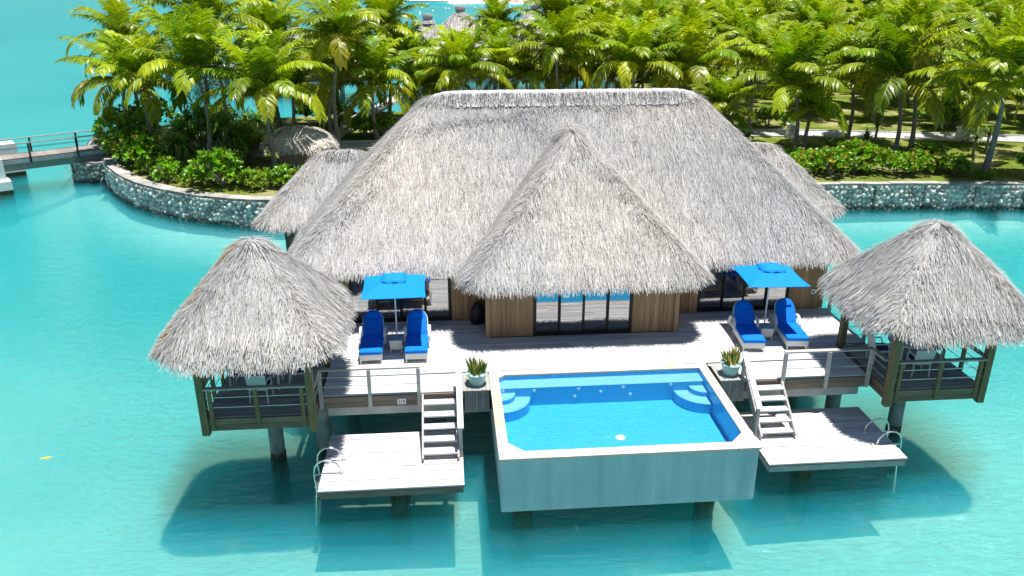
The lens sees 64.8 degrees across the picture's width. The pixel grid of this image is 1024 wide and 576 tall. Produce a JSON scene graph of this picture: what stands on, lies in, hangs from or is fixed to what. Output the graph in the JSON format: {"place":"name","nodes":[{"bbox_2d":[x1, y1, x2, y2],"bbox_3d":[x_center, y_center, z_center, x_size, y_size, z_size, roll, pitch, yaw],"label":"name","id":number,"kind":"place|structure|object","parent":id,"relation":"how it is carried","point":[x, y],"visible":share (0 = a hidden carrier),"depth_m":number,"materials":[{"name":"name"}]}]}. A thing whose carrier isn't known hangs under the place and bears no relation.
{"place":"outdoors","nodes":[
{"label":"outdoors","id":0,"kind":"place"},
{"bbox_2d":[0,0,1023,575],"bbox_3d":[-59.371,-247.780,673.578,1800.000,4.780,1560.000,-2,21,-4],"label":"seabed","id":1,"kind":"structure","parent":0,"point":[470,530],"depth_m":25.45,"materials":[{"name":"sand"}]},
{"bbox_2d":[0,141,32,206],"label":"concrete pier","id":2,"kind":"structure","parent":1,"relation":"on","point":[22,188],"depth_m":55.36,"materials":[{"name":"white paint"}]},
{"bbox_2d":[70,159,106,197],"bbox_3d":[-28.165,-7.362,54.797,3.139,2.920,3.510,-2,21,-4],"label":"stone abutment","id":3,"kind":"object","parent":1,"relation":"on","point":[85,174],"visible":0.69,"depth_m":53.38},
{"bbox_2d":[0,128,143,171],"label":"footbridge","id":4,"kind":"object","parent":3,"relation":"on","point":[32,159],"visible":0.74,"depth_m":52.46,"materials":[{"name":"wood"}]},
{"bbox_2d":[102,154,284,239],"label":"stone seawall","id":5,"kind":"object","parent":1,"relation":"on","point":[231,213],"visible":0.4,"depth_m":45.40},
{"bbox_2d":[146,234,358,504],"bbox_3d":[-6.795,2.968,22.521,5.076,9.238,5.080,-2,21,-4],"label":"thatched gazebo","id":6,"kind":"object","parent":1,"relation":"on","point":[250,303],"visible":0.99,"depth_m":20.26,"materials":[{"name":"plant"}]},
{"bbox_2d":[318,430,464,546],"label":"swim platform","id":7,"kind":"structure","parent":1,"relation":"on","point":[392,465],"depth_m":21.19,"materials":[{"name":"wood"}]},
{"bbox_2d":[313,447,345,525],"bbox_3d":[-4.804,5.231,21.291,0.860,2.026,0.720,-2,21,-4],"label":"swim ladder","id":8,"kind":"object","parent":7,"relation":"attached to","point":[318,502],"visible":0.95,"depth_m":21.20,"materials":[{"name":"metal"}]},
{"bbox_2d":[422,362,463,460],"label":"stairs","id":9,"kind":"structure","parent":7,"relation":"on","point":[458,425],"depth_m":21.74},
{"bbox_2d":[410,6,514,97],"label":"villa","id":10,"kind":"object","parent":1,"relation":"on","point":[452,21],"visible":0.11,"depth_m":89.60,"materials":[{"name":"grey wood"}]},
{"bbox_2d":[251,88,860,391],"bbox_3d":[1.874,-1.329,30.376,23.738,11.907,12.617,-2,21,-4],"label":"thatched villa","id":11,"kind":"object","parent":1,"relation":"on","point":[536,212],"visible":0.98,"depth_m":26.78,"materials":[{"name":"plant"}]},
{"bbox_2d":[350,276,376,320],"bbox_3d":[-4.883,0.039,26.540,0.820,2.236,0.040,-2,21,-4],"label":"sliding door","id":12,"kind":"structure","parent":11,"relation":"in","point":[357,287],"depth_m":26.71,"materials":[{"name":"glass"}]},
{"bbox_2d":[376,275,401,319],"bbox_3d":[-4.077,0.031,26.560,0.790,2.236,0.040,-2,21,-4],"label":"sliding door","id":13,"kind":"structure","parent":11,"relation":"in","point":[386,307],"depth_m":26.81,"materials":[{"name":"glass"}]},
{"bbox_2d":[425,273,449,318],"bbox_3d":[-2.483,-0.017,26.683,0.810,2.236,0.040,-2,21,-4],"label":"sliding door","id":14,"kind":"structure","parent":11,"relation":"in","point":[437,299],"depth_m":26.81,"materials":[{"name":"clear glass"}]},
{"bbox_2d":[535,290,559,333],"bbox_3d":[1.120,0.407,25.602,0.780,2.236,0.040,-2,21,-4],"label":"sliding door","id":15,"kind":"structure","parent":11,"relation":"in","point":[546,307],"depth_m":25.76,"materials":[{"name":"glass"}]},
{"bbox_2d":[559,290,583,332],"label":"sliding door","id":16,"kind":"structure","parent":11,"relation":"in","point":[571,309],"depth_m":25.77,"materials":[{"name":"clear glass"}]},
{"bbox_2d":[583,288,608,331],"bbox_3d":[2.675,0.360,25.721,0.780,2.236,0.040,-2,21,-4],"label":"sliding door","id":17,"kind":"structure","parent":11,"relation":"in","point":[595,306],"depth_m":25.88,"materials":[{"name":"glass"}]},
{"bbox_2d":[607,287,630,331],"bbox_3d":[3.436,0.353,25.738,0.740,2.236,0.040,-2,21,-4],"label":"sliding door","id":18,"kind":"structure","parent":11,"relation":"in","point":[619,306],"depth_m":25.89,"materials":[{"name":"clear glass"}]},
{"bbox_2d":[699,267,724,309],"bbox_3d":[6.807,-0.314,27.441,0.800,2.236,0.040,-2,21,-4],"label":"sliding door","id":19,"kind":"structure","parent":11,"relation":"in","point":[710,296],"depth_m":27.62,"materials":[{"name":"clear glass"}]},
{"bbox_2d":[721,265,745,308],"bbox_3d":[7.583,-0.321,27.459,0.750,2.236,0.040,-2,21,-4],"label":"sliding door","id":20,"kind":"structure","parent":11,"relation":"in","point":[733,283],"depth_m":27.59,"materials":[{"name":"clear glass"}]},
{"bbox_2d":[743,264,766,307],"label":"sliding door","id":21,"kind":"structure","parent":11,"relation":"in","point":[756,296],"depth_m":27.80,"materials":[{"name":"clear glass"}]},
{"bbox_2d":[313,299,888,474],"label":"timber deck","id":22,"kind":"structure","parent":1,"relation":"on","point":[821,364],"depth_m":24.36,"materials":[{"name":"wood"}]},
{"bbox_2d":[359,310,387,363],"bbox_3d":[-4.288,1.451,24.738,0.825,1.046,1.880,-2,21,-5],"label":"sun lounger","id":23,"kind":"object","parent":22,"relation":"on","point":[373,330],"visible":1,"depth_m":24.88,"materials":[{"name":"blue fabric"}]},
{"bbox_2d":[360,271,425,349],"bbox_3d":[-3.569,0.665,24.709,1.900,2.530,1.900,-2,21,-5],"label":"parasol","id":24,"kind":"object","parent":22,"relation":"on","point":[395,286],"visible":0.88,"depth_m":23.98,"materials":[{"name":"blue fabric"}]},
{"bbox_2d":[404,309,430,362],"bbox_3d":[-2.925,1.417,24.824,0.825,1.046,1.880,-2,21,-4],"label":"sun lounger","id":25,"kind":"object","parent":22,"relation":"on","point":[417,333],"visible":1,"depth_m":24.97,"materials":[{"name":"fabric"}]},
{"bbox_2d":[462,374,490,410],"bbox_3d":[-1.018,2.988,23.050,0.760,0.655,0.950,-2,21,-4],"label":"planter box","id":26,"kind":"object","parent":22,"relation":"on","point":[475,398],"visible":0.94,"depth_m":22.67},
{"bbox_2d":[465,355,487,386],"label":"potted plant","id":27,"kind":"object","parent":26,"relation":"on","point":[476,372],"visible":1,"depth_m":22.59,"materials":[{"name":"green plant"}]},
{"bbox_2d":[710,365,745,399],"bbox_3d":[6.302,2.767,23.614,0.770,0.655,0.950,-2,21,-4],"label":"planter box","id":28,"kind":"object","parent":22,"relation":"on","point":[733,388],"visible":0.62,"depth_m":23.23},
{"bbox_2d":[720,346,741,376],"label":"potted plant","id":29,"kind":"object","parent":28,"relation":"on","point":[730,362],"visible":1,"depth_m":23.16,"materials":[{"name":"green plant"}]},
{"bbox_2d":[727,300,765,351],"bbox_3d":[7.450,1.149,25.507,0.825,1.046,1.880,0,21,1],"label":"sun lounger","id":30,"kind":"object","parent":22,"relation":"on","point":[747,332],"visible":1,"depth_m":25.66,"materials":[{"name":"fabric"}]},
{"bbox_2d":[732,261,810,337],"bbox_3d":[8.096,0.335,25.552,1.860,2.530,1.860,-1,21,-2],"label":"parasol","id":31,"kind":"object","parent":22,"relation":"on","point":[765,275],"visible":0.92,"depth_m":24.82,"materials":[{"name":"blue fabric"}]},
{"bbox_2d":[768,298,809,349],"bbox_3d":[8.834,1.093,25.652,0.825,1.046,1.880,0,21,0],"label":"sun lounger","id":32,"kind":"object","parent":22,"relation":"on","point":[788,329],"visible":0.96,"depth_m":25.80,"materials":[{"name":"fabric"}]},
{"bbox_2d":[489,363,761,564],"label":"plunge pool","id":33,"kind":"structure","parent":1,"relation":"on","point":[604,470],"depth_m":21.42,"materials":[{"name":"concrete"}]},
{"bbox_2d":[500,371,736,448],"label":"pool water","id":34,"kind":"structure","parent":33,"relation":"in","point":[618,409],"depth_m":21.85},
{"bbox_2d":[738,407,907,522],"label":"swim platform","id":35,"kind":"structure","parent":1,"relation":"on","point":[831,438],"depth_m":22.32,"materials":[{"name":"wood"}]},
{"bbox_2d":[741,351,796,438],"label":"stairs","id":36,"kind":"structure","parent":35,"relation":"on","point":[752,388],"depth_m":22.64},
{"bbox_2d":[863,418,901,492],"bbox_3d":[10.329,4.705,22.635,0.860,2.026,0.800,-2,21,-4],"label":"swim ladder","id":37,"kind":"object","parent":35,"relation":"attached to","point":[884,470],"visible":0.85,"depth_m":22.62,"materials":[{"name":"metal"}]},
{"bbox_2d":[815,218,1023,474],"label":"thatched gazebo","id":38,"kind":"object","parent":1,"relation":"on","point":[940,283],"visible":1,"depth_m":21.86,"materials":[{"name":"plant"}]},
{"bbox_2d":[818,181,1023,222],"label":"stone seawall","id":39,"kind":"object","parent":1,"relation":"on","point":[916,199],"visible":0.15,"depth_m":47.35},
{"bbox_2d":[0,0,1023,575],"bbox_3d":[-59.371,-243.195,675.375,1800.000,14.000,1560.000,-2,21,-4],"label":"lagoon water","id":40,"kind":"structure","parent":0,"point":[370,416],"depth_m":25.79,"materials":[{"name":"liquid"}]},
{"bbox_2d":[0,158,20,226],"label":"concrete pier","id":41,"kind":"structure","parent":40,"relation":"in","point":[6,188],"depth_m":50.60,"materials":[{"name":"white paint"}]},
{"bbox_2d":[92,22,1023,195],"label":"lawn","id":42,"kind":"structure","parent":0,"point":[1004,165],"depth_m":59.16,"materials":[{"name":"plant"}]},
{"bbox_2d":[54,22,178,117],"bbox_3d":[-28.136,-14.813,58.308,8.308,8.476,8.082,19,28,40],"label":"coconut palm","id":43,"kind":"object","parent":42,"relation":"on","point":[90,68],"visible":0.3,"depth_m":56.30,"materials":[{"name":"green plant"}]},
{"bbox_2d":[66,0,173,106],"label":"coconut palm","id":44,"kind":"object","parent":42,"relation":"on","point":[116,19],"visible":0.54,"depth_m":59.06,"materials":[{"name":"green plant"}]},
{"bbox_2d":[90,110,160,143],"bbox_3d":[-26.193,-10.465,54.832,4.363,2.887,4.515,-2,21,-4],"label":"shrub","id":45,"kind":"object","parent":42,"relation":"on","point":[127,124],"visible":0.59,"depth_m":53.85,"materials":[{"name":"green plant"}]},
{"bbox_2d":[66,29,192,155],"bbox_3d":[-24.551,-12.763,53.208,7.895,8.346,7.606,14,26,32],"label":"coconut palm","id":46,"kind":"object","parent":42,"relation":"on","point":[130,64],"visible":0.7,"depth_m":51.58,"materials":[{"name":"green plant"}]},
{"bbox_2d":[100,126,160,162],"bbox_3d":[-24.433,-9.150,52.123,3.695,2.384,3.702,-15,26,-33],"label":"shrub","id":47,"kind":"object","parent":42,"relation":"on","point":[122,139],"visible":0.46,"depth_m":51.69,"materials":[{"name":"green plant"}]},
{"bbox_2d":[118,133,165,167],"bbox_3d":[-23.454,-8.670,51.200,2.783,2.143,2.932,-13,25,-29],"label":"shrub","id":48,"kind":"object","parent":42,"relation":"on","point":[127,150],"visible":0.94,"depth_m":50.53,"materials":[{"name":"green plant"}]},
{"bbox_2d":[149,156,183,181],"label":"shrub","id":49,"kind":"object","parent":42,"relation":"on","point":[159,171],"visible":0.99,"depth_m":47.30,"materials":[{"name":"green plant"}]},
{"bbox_2d":[152,117,207,164],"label":"screw pine","id":50,"kind":"object","parent":42,"relation":"on","point":[181,150],"visible":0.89,"depth_m":51.16,"materials":[{"name":"green plant"}]},
{"bbox_2d":[110,1,268,162],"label":"coconut palm","id":51,"kind":"object","parent":42,"relation":"on","point":[194,45],"visible":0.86,"depth_m":48.37,"materials":[{"name":"green plant"}]},
{"bbox_2d":[171,99,224,156],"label":"screw pine","id":52,"kind":"object","parent":42,"relation":"on","point":[197,114],"visible":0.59,"depth_m":52.15,"materials":[{"name":"green plant"}]},
{"bbox_2d":[129,0,276,112],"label":"coconut palm","id":53,"kind":"object","parent":42,"relation":"on","point":[219,6],"visible":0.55,"depth_m":55.01,"materials":[{"name":"green plant"}]},
{"bbox_2d":[183,146,244,186],"bbox_3d":[-16.958,-6.853,46.003,3.313,2.594,3.539,-2,21,-4],"label":"shrub","id":54,"kind":"object","parent":42,"relation":"on","point":[224,155],"visible":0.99,"depth_m":45.69,"materials":[{"name":"green plant"}]},
{"bbox_2d":[201,107,258,162],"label":"screw pine","id":55,"kind":"object","parent":42,"relation":"on","point":[223,120],"visible":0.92,"depth_m":51.45,"materials":[{"name":"green plant"}]},
{"bbox_2d":[226,120,271,160],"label":"screw pine","id":56,"kind":"object","parent":42,"relation":"on","point":[258,140],"visible":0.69,"depth_m":52.36,"materials":[{"name":"green plant"}]},
{"bbox_2d":[229,107,275,160],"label":"screw pine","id":57,"kind":"object","parent":42,"relation":"on","point":[254,118],"visible":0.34,"depth_m":53.78,"materials":[{"name":"green plant"}]},
{"bbox_2d":[236,166,271,188],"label":"shrub","id":58,"kind":"object","parent":42,"relation":"on","point":[257,176],"visible":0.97,"depth_m":45.60,"materials":[{"name":"green plant"}]},
{"bbox_2d":[190,27,333,168],"bbox_3d":[-15.170,-11.428,49.343,8.603,8.732,8.738,-2,21,-4],"label":"coconut palm","id":59,"kind":"object","parent":42,"relation":"on","point":[259,59],"visible":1,"depth_m":47.79,"materials":[{"name":"green plant"}]},
{"bbox_2d":[225,0,316,127],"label":"coconut palm","id":60,"kind":"object","parent":42,"relation":"on","point":[272,18],"visible":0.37,"depth_m":60.70,"materials":[{"name":"green plant"}]},
{"bbox_2d":[255,49,320,125],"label":"coconut palm","id":61,"kind":"object","parent":42,"relation":"on","point":[297,78],"visible":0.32,"depth_m":60.22,"materials":[{"name":"green plant"}]},
{"bbox_2d":[259,125,340,165],"bbox_3d":[-13.670,-9.291,52.034,5.124,2.490,3.640,-2,21,-4],"label":"thatched hut","id":62,"kind":"object","parent":42,"relation":"on","point":[297,145],"visible":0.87,"depth_m":50.95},
{"bbox_2d":[278,26,382,135],"bbox_3d":[-13.004,-15.036,58.764,8.089,8.535,6.969,19,28,40],"label":"coconut palm","id":63,"kind":"object","parent":42,"relation":"on","point":[326,80],"visible":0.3,"depth_m":57.00,"materials":[{"name":"green plant"}]},
{"bbox_2d":[274,0,390,149],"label":"coconut palm","id":64,"kind":"object","parent":42,"relation":"on","point":[340,27],"visible":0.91,"depth_m":52.23,"materials":[{"name":"green plant"}]},
{"bbox_2d":[344,114,383,136],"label":"shrub","id":65,"kind":"object","parent":42,"relation":"on","point":[364,123],"visible":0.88,"depth_m":59.55,"materials":[{"name":"green plant"}]},
{"bbox_2d":[323,35,418,139],"bbox_3d":[-9.990,-14.344,58.551,7.847,7.483,7.543,-8,23,-19],"label":"coconut palm","id":66,"kind":"object","parent":42,"relation":"on","point":[381,52],"visible":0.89,"depth_m":57.10,"materials":[{"name":"green plant"}]},
{"bbox_2d":[353,0,428,114],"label":"coconut palm","id":67,"kind":"object","parent":42,"relation":"on","point":[391,7],"visible":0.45,"depth_m":63.44,"materials":[{"name":"green plant"}]},
{"bbox_2d":[358,17,444,102],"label":"coconut palm","id":68,"kind":"object","parent":42,"relation":"on","point":[407,42],"visible":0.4,"depth_m":62.94,"materials":[{"name":"green plant"}]},
{"bbox_2d":[387,42,476,113],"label":"coconut palm","id":69,"kind":"object","parent":42,"relation":"on","point":[428,84],"visible":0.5,"depth_m":61.46,"materials":[{"name":"green plant"}]},
{"bbox_2d":[404,24,514,90],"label":"coconut palm","id":70,"kind":"object","parent":42,"relation":"on","point":[460,50],"visible":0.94,"depth_m":58.88,"materials":[{"name":"green plant"}]},
{"bbox_2d":[459,0,527,89],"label":"coconut palm","id":71,"kind":"object","parent":42,"relation":"on","point":[498,9],"visible":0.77,"depth_m":67.72,"materials":[{"name":"green plant"}]},
{"bbox_2d":[461,13,534,89],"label":"coconut palm","id":72,"kind":"object","parent":42,"relation":"on","point":[496,24],"visible":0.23,"depth_m":66.64,"materials":[{"name":"green plant"}]},
{"bbox_2d":[464,25,542,89],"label":"coconut palm","id":73,"kind":"object","parent":42,"relation":"on","point":[497,58],"visible":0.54,"depth_m":62.17,"materials":[{"name":"green plant"}]},
{"bbox_2d":[484,33,574,89],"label":"coconut palm","id":74,"kind":"object","parent":42,"relation":"on","point":[523,71],"visible":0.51,"depth_m":64.08,"materials":[{"name":"green plant"}]},
{"bbox_2d":[512,0,599,72],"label":"coconut palm","id":75,"kind":"object","parent":42,"relation":"on","point":[553,5],"visible":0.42,"depth_m":66.62,"materials":[{"name":"green plant"}]},
{"bbox_2d":[504,5,613,88],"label":"coconut palm","id":76,"kind":"object","parent":42,"relation":"on","point":[558,33],"visible":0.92,"depth_m":60.91,"materials":[{"name":"green plant"}]},
{"bbox_2d":[538,29,620,88],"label":"coconut palm","id":77,"kind":"object","parent":42,"relation":"on","point":[587,59],"visible":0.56,"depth_m":63.50,"materials":[{"name":"green plant"}]},
{"bbox_2d":[558,5,650,87],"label":"coconut palm","id":78,"kind":"object","parent":42,"relation":"on","point":[603,14],"visible":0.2,"depth_m":64.55,"materials":[{"name":"green plant"}]},
{"bbox_2d":[195,135,1023,149],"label":"path kerb","id":79,"kind":"structure","parent":42,"relation":"on","point":[808,136],"depth_m":59.97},
{"bbox_2d":[570,14,687,88],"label":"coconut palm","id":80,"kind":"object","parent":42,"relation":"on","point":[633,50],"visible":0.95,"depth_m":59.27,"materials":[{"name":"green plant"}]},
{"bbox_2d":[610,0,693,88],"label":"coconut palm","id":81,"kind":"object","parent":42,"relation":"on","point":[650,11],"visible":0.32,"depth_m":71.52,"materials":[{"name":"green plant"}]},
{"bbox_2d":[605,17,710,88],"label":"coconut palm","id":82,"kind":"object","parent":42,"relation":"on","point":[667,31],"visible":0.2,"depth_m":63.67,"materials":[{"name":"green plant"}]},
{"bbox_2d":[661,0,717,89],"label":"coconut palm","id":83,"kind":"object","parent":42,"relation":"on","point":[690,10],"visible":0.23,"depth_m":77.08,"materials":[{"name":"green plant"}]},
{"bbox_2d":[636,10,759,90],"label":"coconut palm","id":84,"kind":"object","parent":42,"relation":"on","point":[694,52],"visible":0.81,"depth_m":60.99,"materials":[{"name":"green plant"}]},
{"bbox_2d":[689,74,765,138],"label":"coconut palm","id":85,"kind":"object","parent":42,"relation":"on","point":[722,94],"visible":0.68,"depth_m":56.73,"materials":[{"name":"green plant"}]},
{"bbox_2d":[698,0,772,71],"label":"coconut palm","id":86,"kind":"object","parent":42,"relation":"on","point":[731,5],"visible":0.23,"depth_m":72.35,"materials":[{"name":"green plant"}]},
{"bbox_2d":[704,1,792,105],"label":"coconut palm","id":87,"kind":"object","parent":42,"relation":"on","point":[739,19],"visible":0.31,"depth_m":66.88,"materials":[{"name":"green plant"}]},
{"bbox_2d":[713,18,793,128],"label":"coconut palm","id":88,"kind":"object","parent":42,"relation":"on","point":[760,40],"visible":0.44,"depth_m":61.02,"materials":[{"name":"green plant"}]},
{"bbox_2d":[726,0,804,94],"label":"coconut palm","id":89,"kind":"object","parent":42,"relation":"on","point":[768,6],"visible":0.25,"depth_m":77.00,"materials":[{"name":"green plant"}]},
{"bbox_2d":[720,20,870,149],"bbox_3d":[18.902,-13.236,53.750,9.521,8.822,8.523,-19,28,-40],"label":"coconut palm","id":90,"kind":"object","parent":42,"relation":"on","point":[797,62],"visible":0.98,"depth_m":52.34,"materials":[{"name":"green plant"}]},
{"bbox_2d":[774,0,855,85],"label":"coconut palm","id":91,"kind":"object","parent":42,"relation":"on","point":[815,5],"visible":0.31,"depth_m":77.52,"materials":[{"name":"green plant"}]},
{"bbox_2d":[782,83,850,150],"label":"coconut palm","id":92,"kind":"object","parent":42,"relation":"on","point":[805,104],"visible":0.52,"depth_m":54.99,"materials":[{"name":"green plant"}]},
{"bbox_2d":[780,5,862,74],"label":"coconut palm","id":93,"kind":"object","parent":42,"relation":"on","point":[816,16],"visible":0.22,"depth_m":71.13,"materials":[{"name":"green plant"}]},
{"bbox_2d":[808,145,856,175],"bbox_3d":[19.456,-7.613,48.871,2.741,1.823,2.966,17,27,37],"label":"shrub","id":94,"kind":"object","parent":42,"relation":"on","point":[832,157],"visible":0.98,"depth_m":48.49,"materials":[{"name":"green plant"}]},
{"bbox_2d":[801,24,905,140],"bbox_3d":[24.292,-14.730,57.938,7.852,8.572,8.047,-2,21,-4],"label":"coconut palm","id":95,"kind":"object","parent":42,"relation":"on","point":[852,43],"visible":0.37,"depth_m":56.08,"materials":[{"name":"green plant"}]},
{"bbox_2d":[841,0,899,84],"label":"coconut palm","id":96,"kind":"object","parent":42,"relation":"on","point":[878,7],"visible":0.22,"depth_m":85.24,"materials":[{"name":"green plant"}]},
{"bbox_2d":[853,144,893,170],"bbox_3d":[22.220,-8.052,50.095,2.741,1.751,2.966,12,25,29],"label":"shrub","id":97,"kind":"object","parent":42,"relation":"on","point":[876,153],"visible":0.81,"depth_m":49.24,"materials":[{"name":"green plant"}]},
{"bbox_2d":[820,10,977,155],"bbox_3d":[25.545,-13.373,53.353,9.090,9.393,9.746,12,24,28],"label":"coconut palm","id":98,"kind":"object","parent":42,"relation":"on","point":[895,61],"visible":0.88,"depth_m":51.39,"materials":[{"name":"green plant"}]},
{"bbox_2d":[881,150,920,175],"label":"shrub","id":99,"kind":"object","parent":42,"relation":"on","point":[891,162],"visible":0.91,"depth_m":48.63,"materials":[{"name":"green plant"}]},
{"bbox_2d":[852,0,988,149],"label":"coconut palm","id":100,"kind":"object","parent":42,"relation":"on","point":[913,8],"visible":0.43,"depth_m":52.71,"materials":[{"name":"green plant"}]},
{"bbox_2d":[908,142,951,171],"bbox_3d":[25.967,-8.065,50.050,2.741,1.817,2.966,8,23,21],"label":"shrub","id":101,"kind":"object","parent":42,"relation":"on","point":[936,154],"visible":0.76,"depth_m":49.70,"materials":[{"name":"green plant"}]},
{"bbox_2d":[912,99,966,127],"bbox_3d":[34.077,-13.743,63.906,3.896,2.342,3.544,-2,21,-4],"label":"shrub","id":102,"kind":"object","parent":42,"relation":"on","point":[949,114],"visible":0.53,"depth_m":63.23,"materials":[{"name":"green plant"}]},
{"bbox_2d":[933,152,975,174],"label":"shrub","id":103,"kind":"object","parent":42,"relation":"on","point":[953,162],"visible":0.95,"depth_m":48.75,"materials":[{"name":"green plant"}]},
{"bbox_2d":[917,54,1023,142],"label":"coconut palm","id":104,"kind":"object","parent":42,"relation":"on","point":[976,86],"visible":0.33,"depth_m":56.55,"materials":[{"name":"green plant"}]},
{"bbox_2d":[918,3,1023,172],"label":"coconut palm","id":105,"kind":"object","parent":42,"relation":"on","point":[1005,59],"visible":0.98,"depth_m":46.94,"materials":[{"name":"green plant"}]},
{"bbox_2d":[928,0,1023,109],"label":"coconut palm","id":106,"kind":"object","parent":42,"relation":"on","point":[991,9],"visible":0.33,"depth_m":64.87,"materials":[{"name":"green plant"}]},
{"bbox_2d":[929,28,1022,124],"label":"coconut palm","id":107,"kind":"object","parent":42,"relation":"on","point":[972,53],"visible":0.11,"depth_m":61.43,"materials":[{"name":"green plant"}]},
{"bbox_2d":[165,130,1023,149],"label":"path","id":108,"kind":"structure","parent":0,"point":[755,132],"depth_m":61.30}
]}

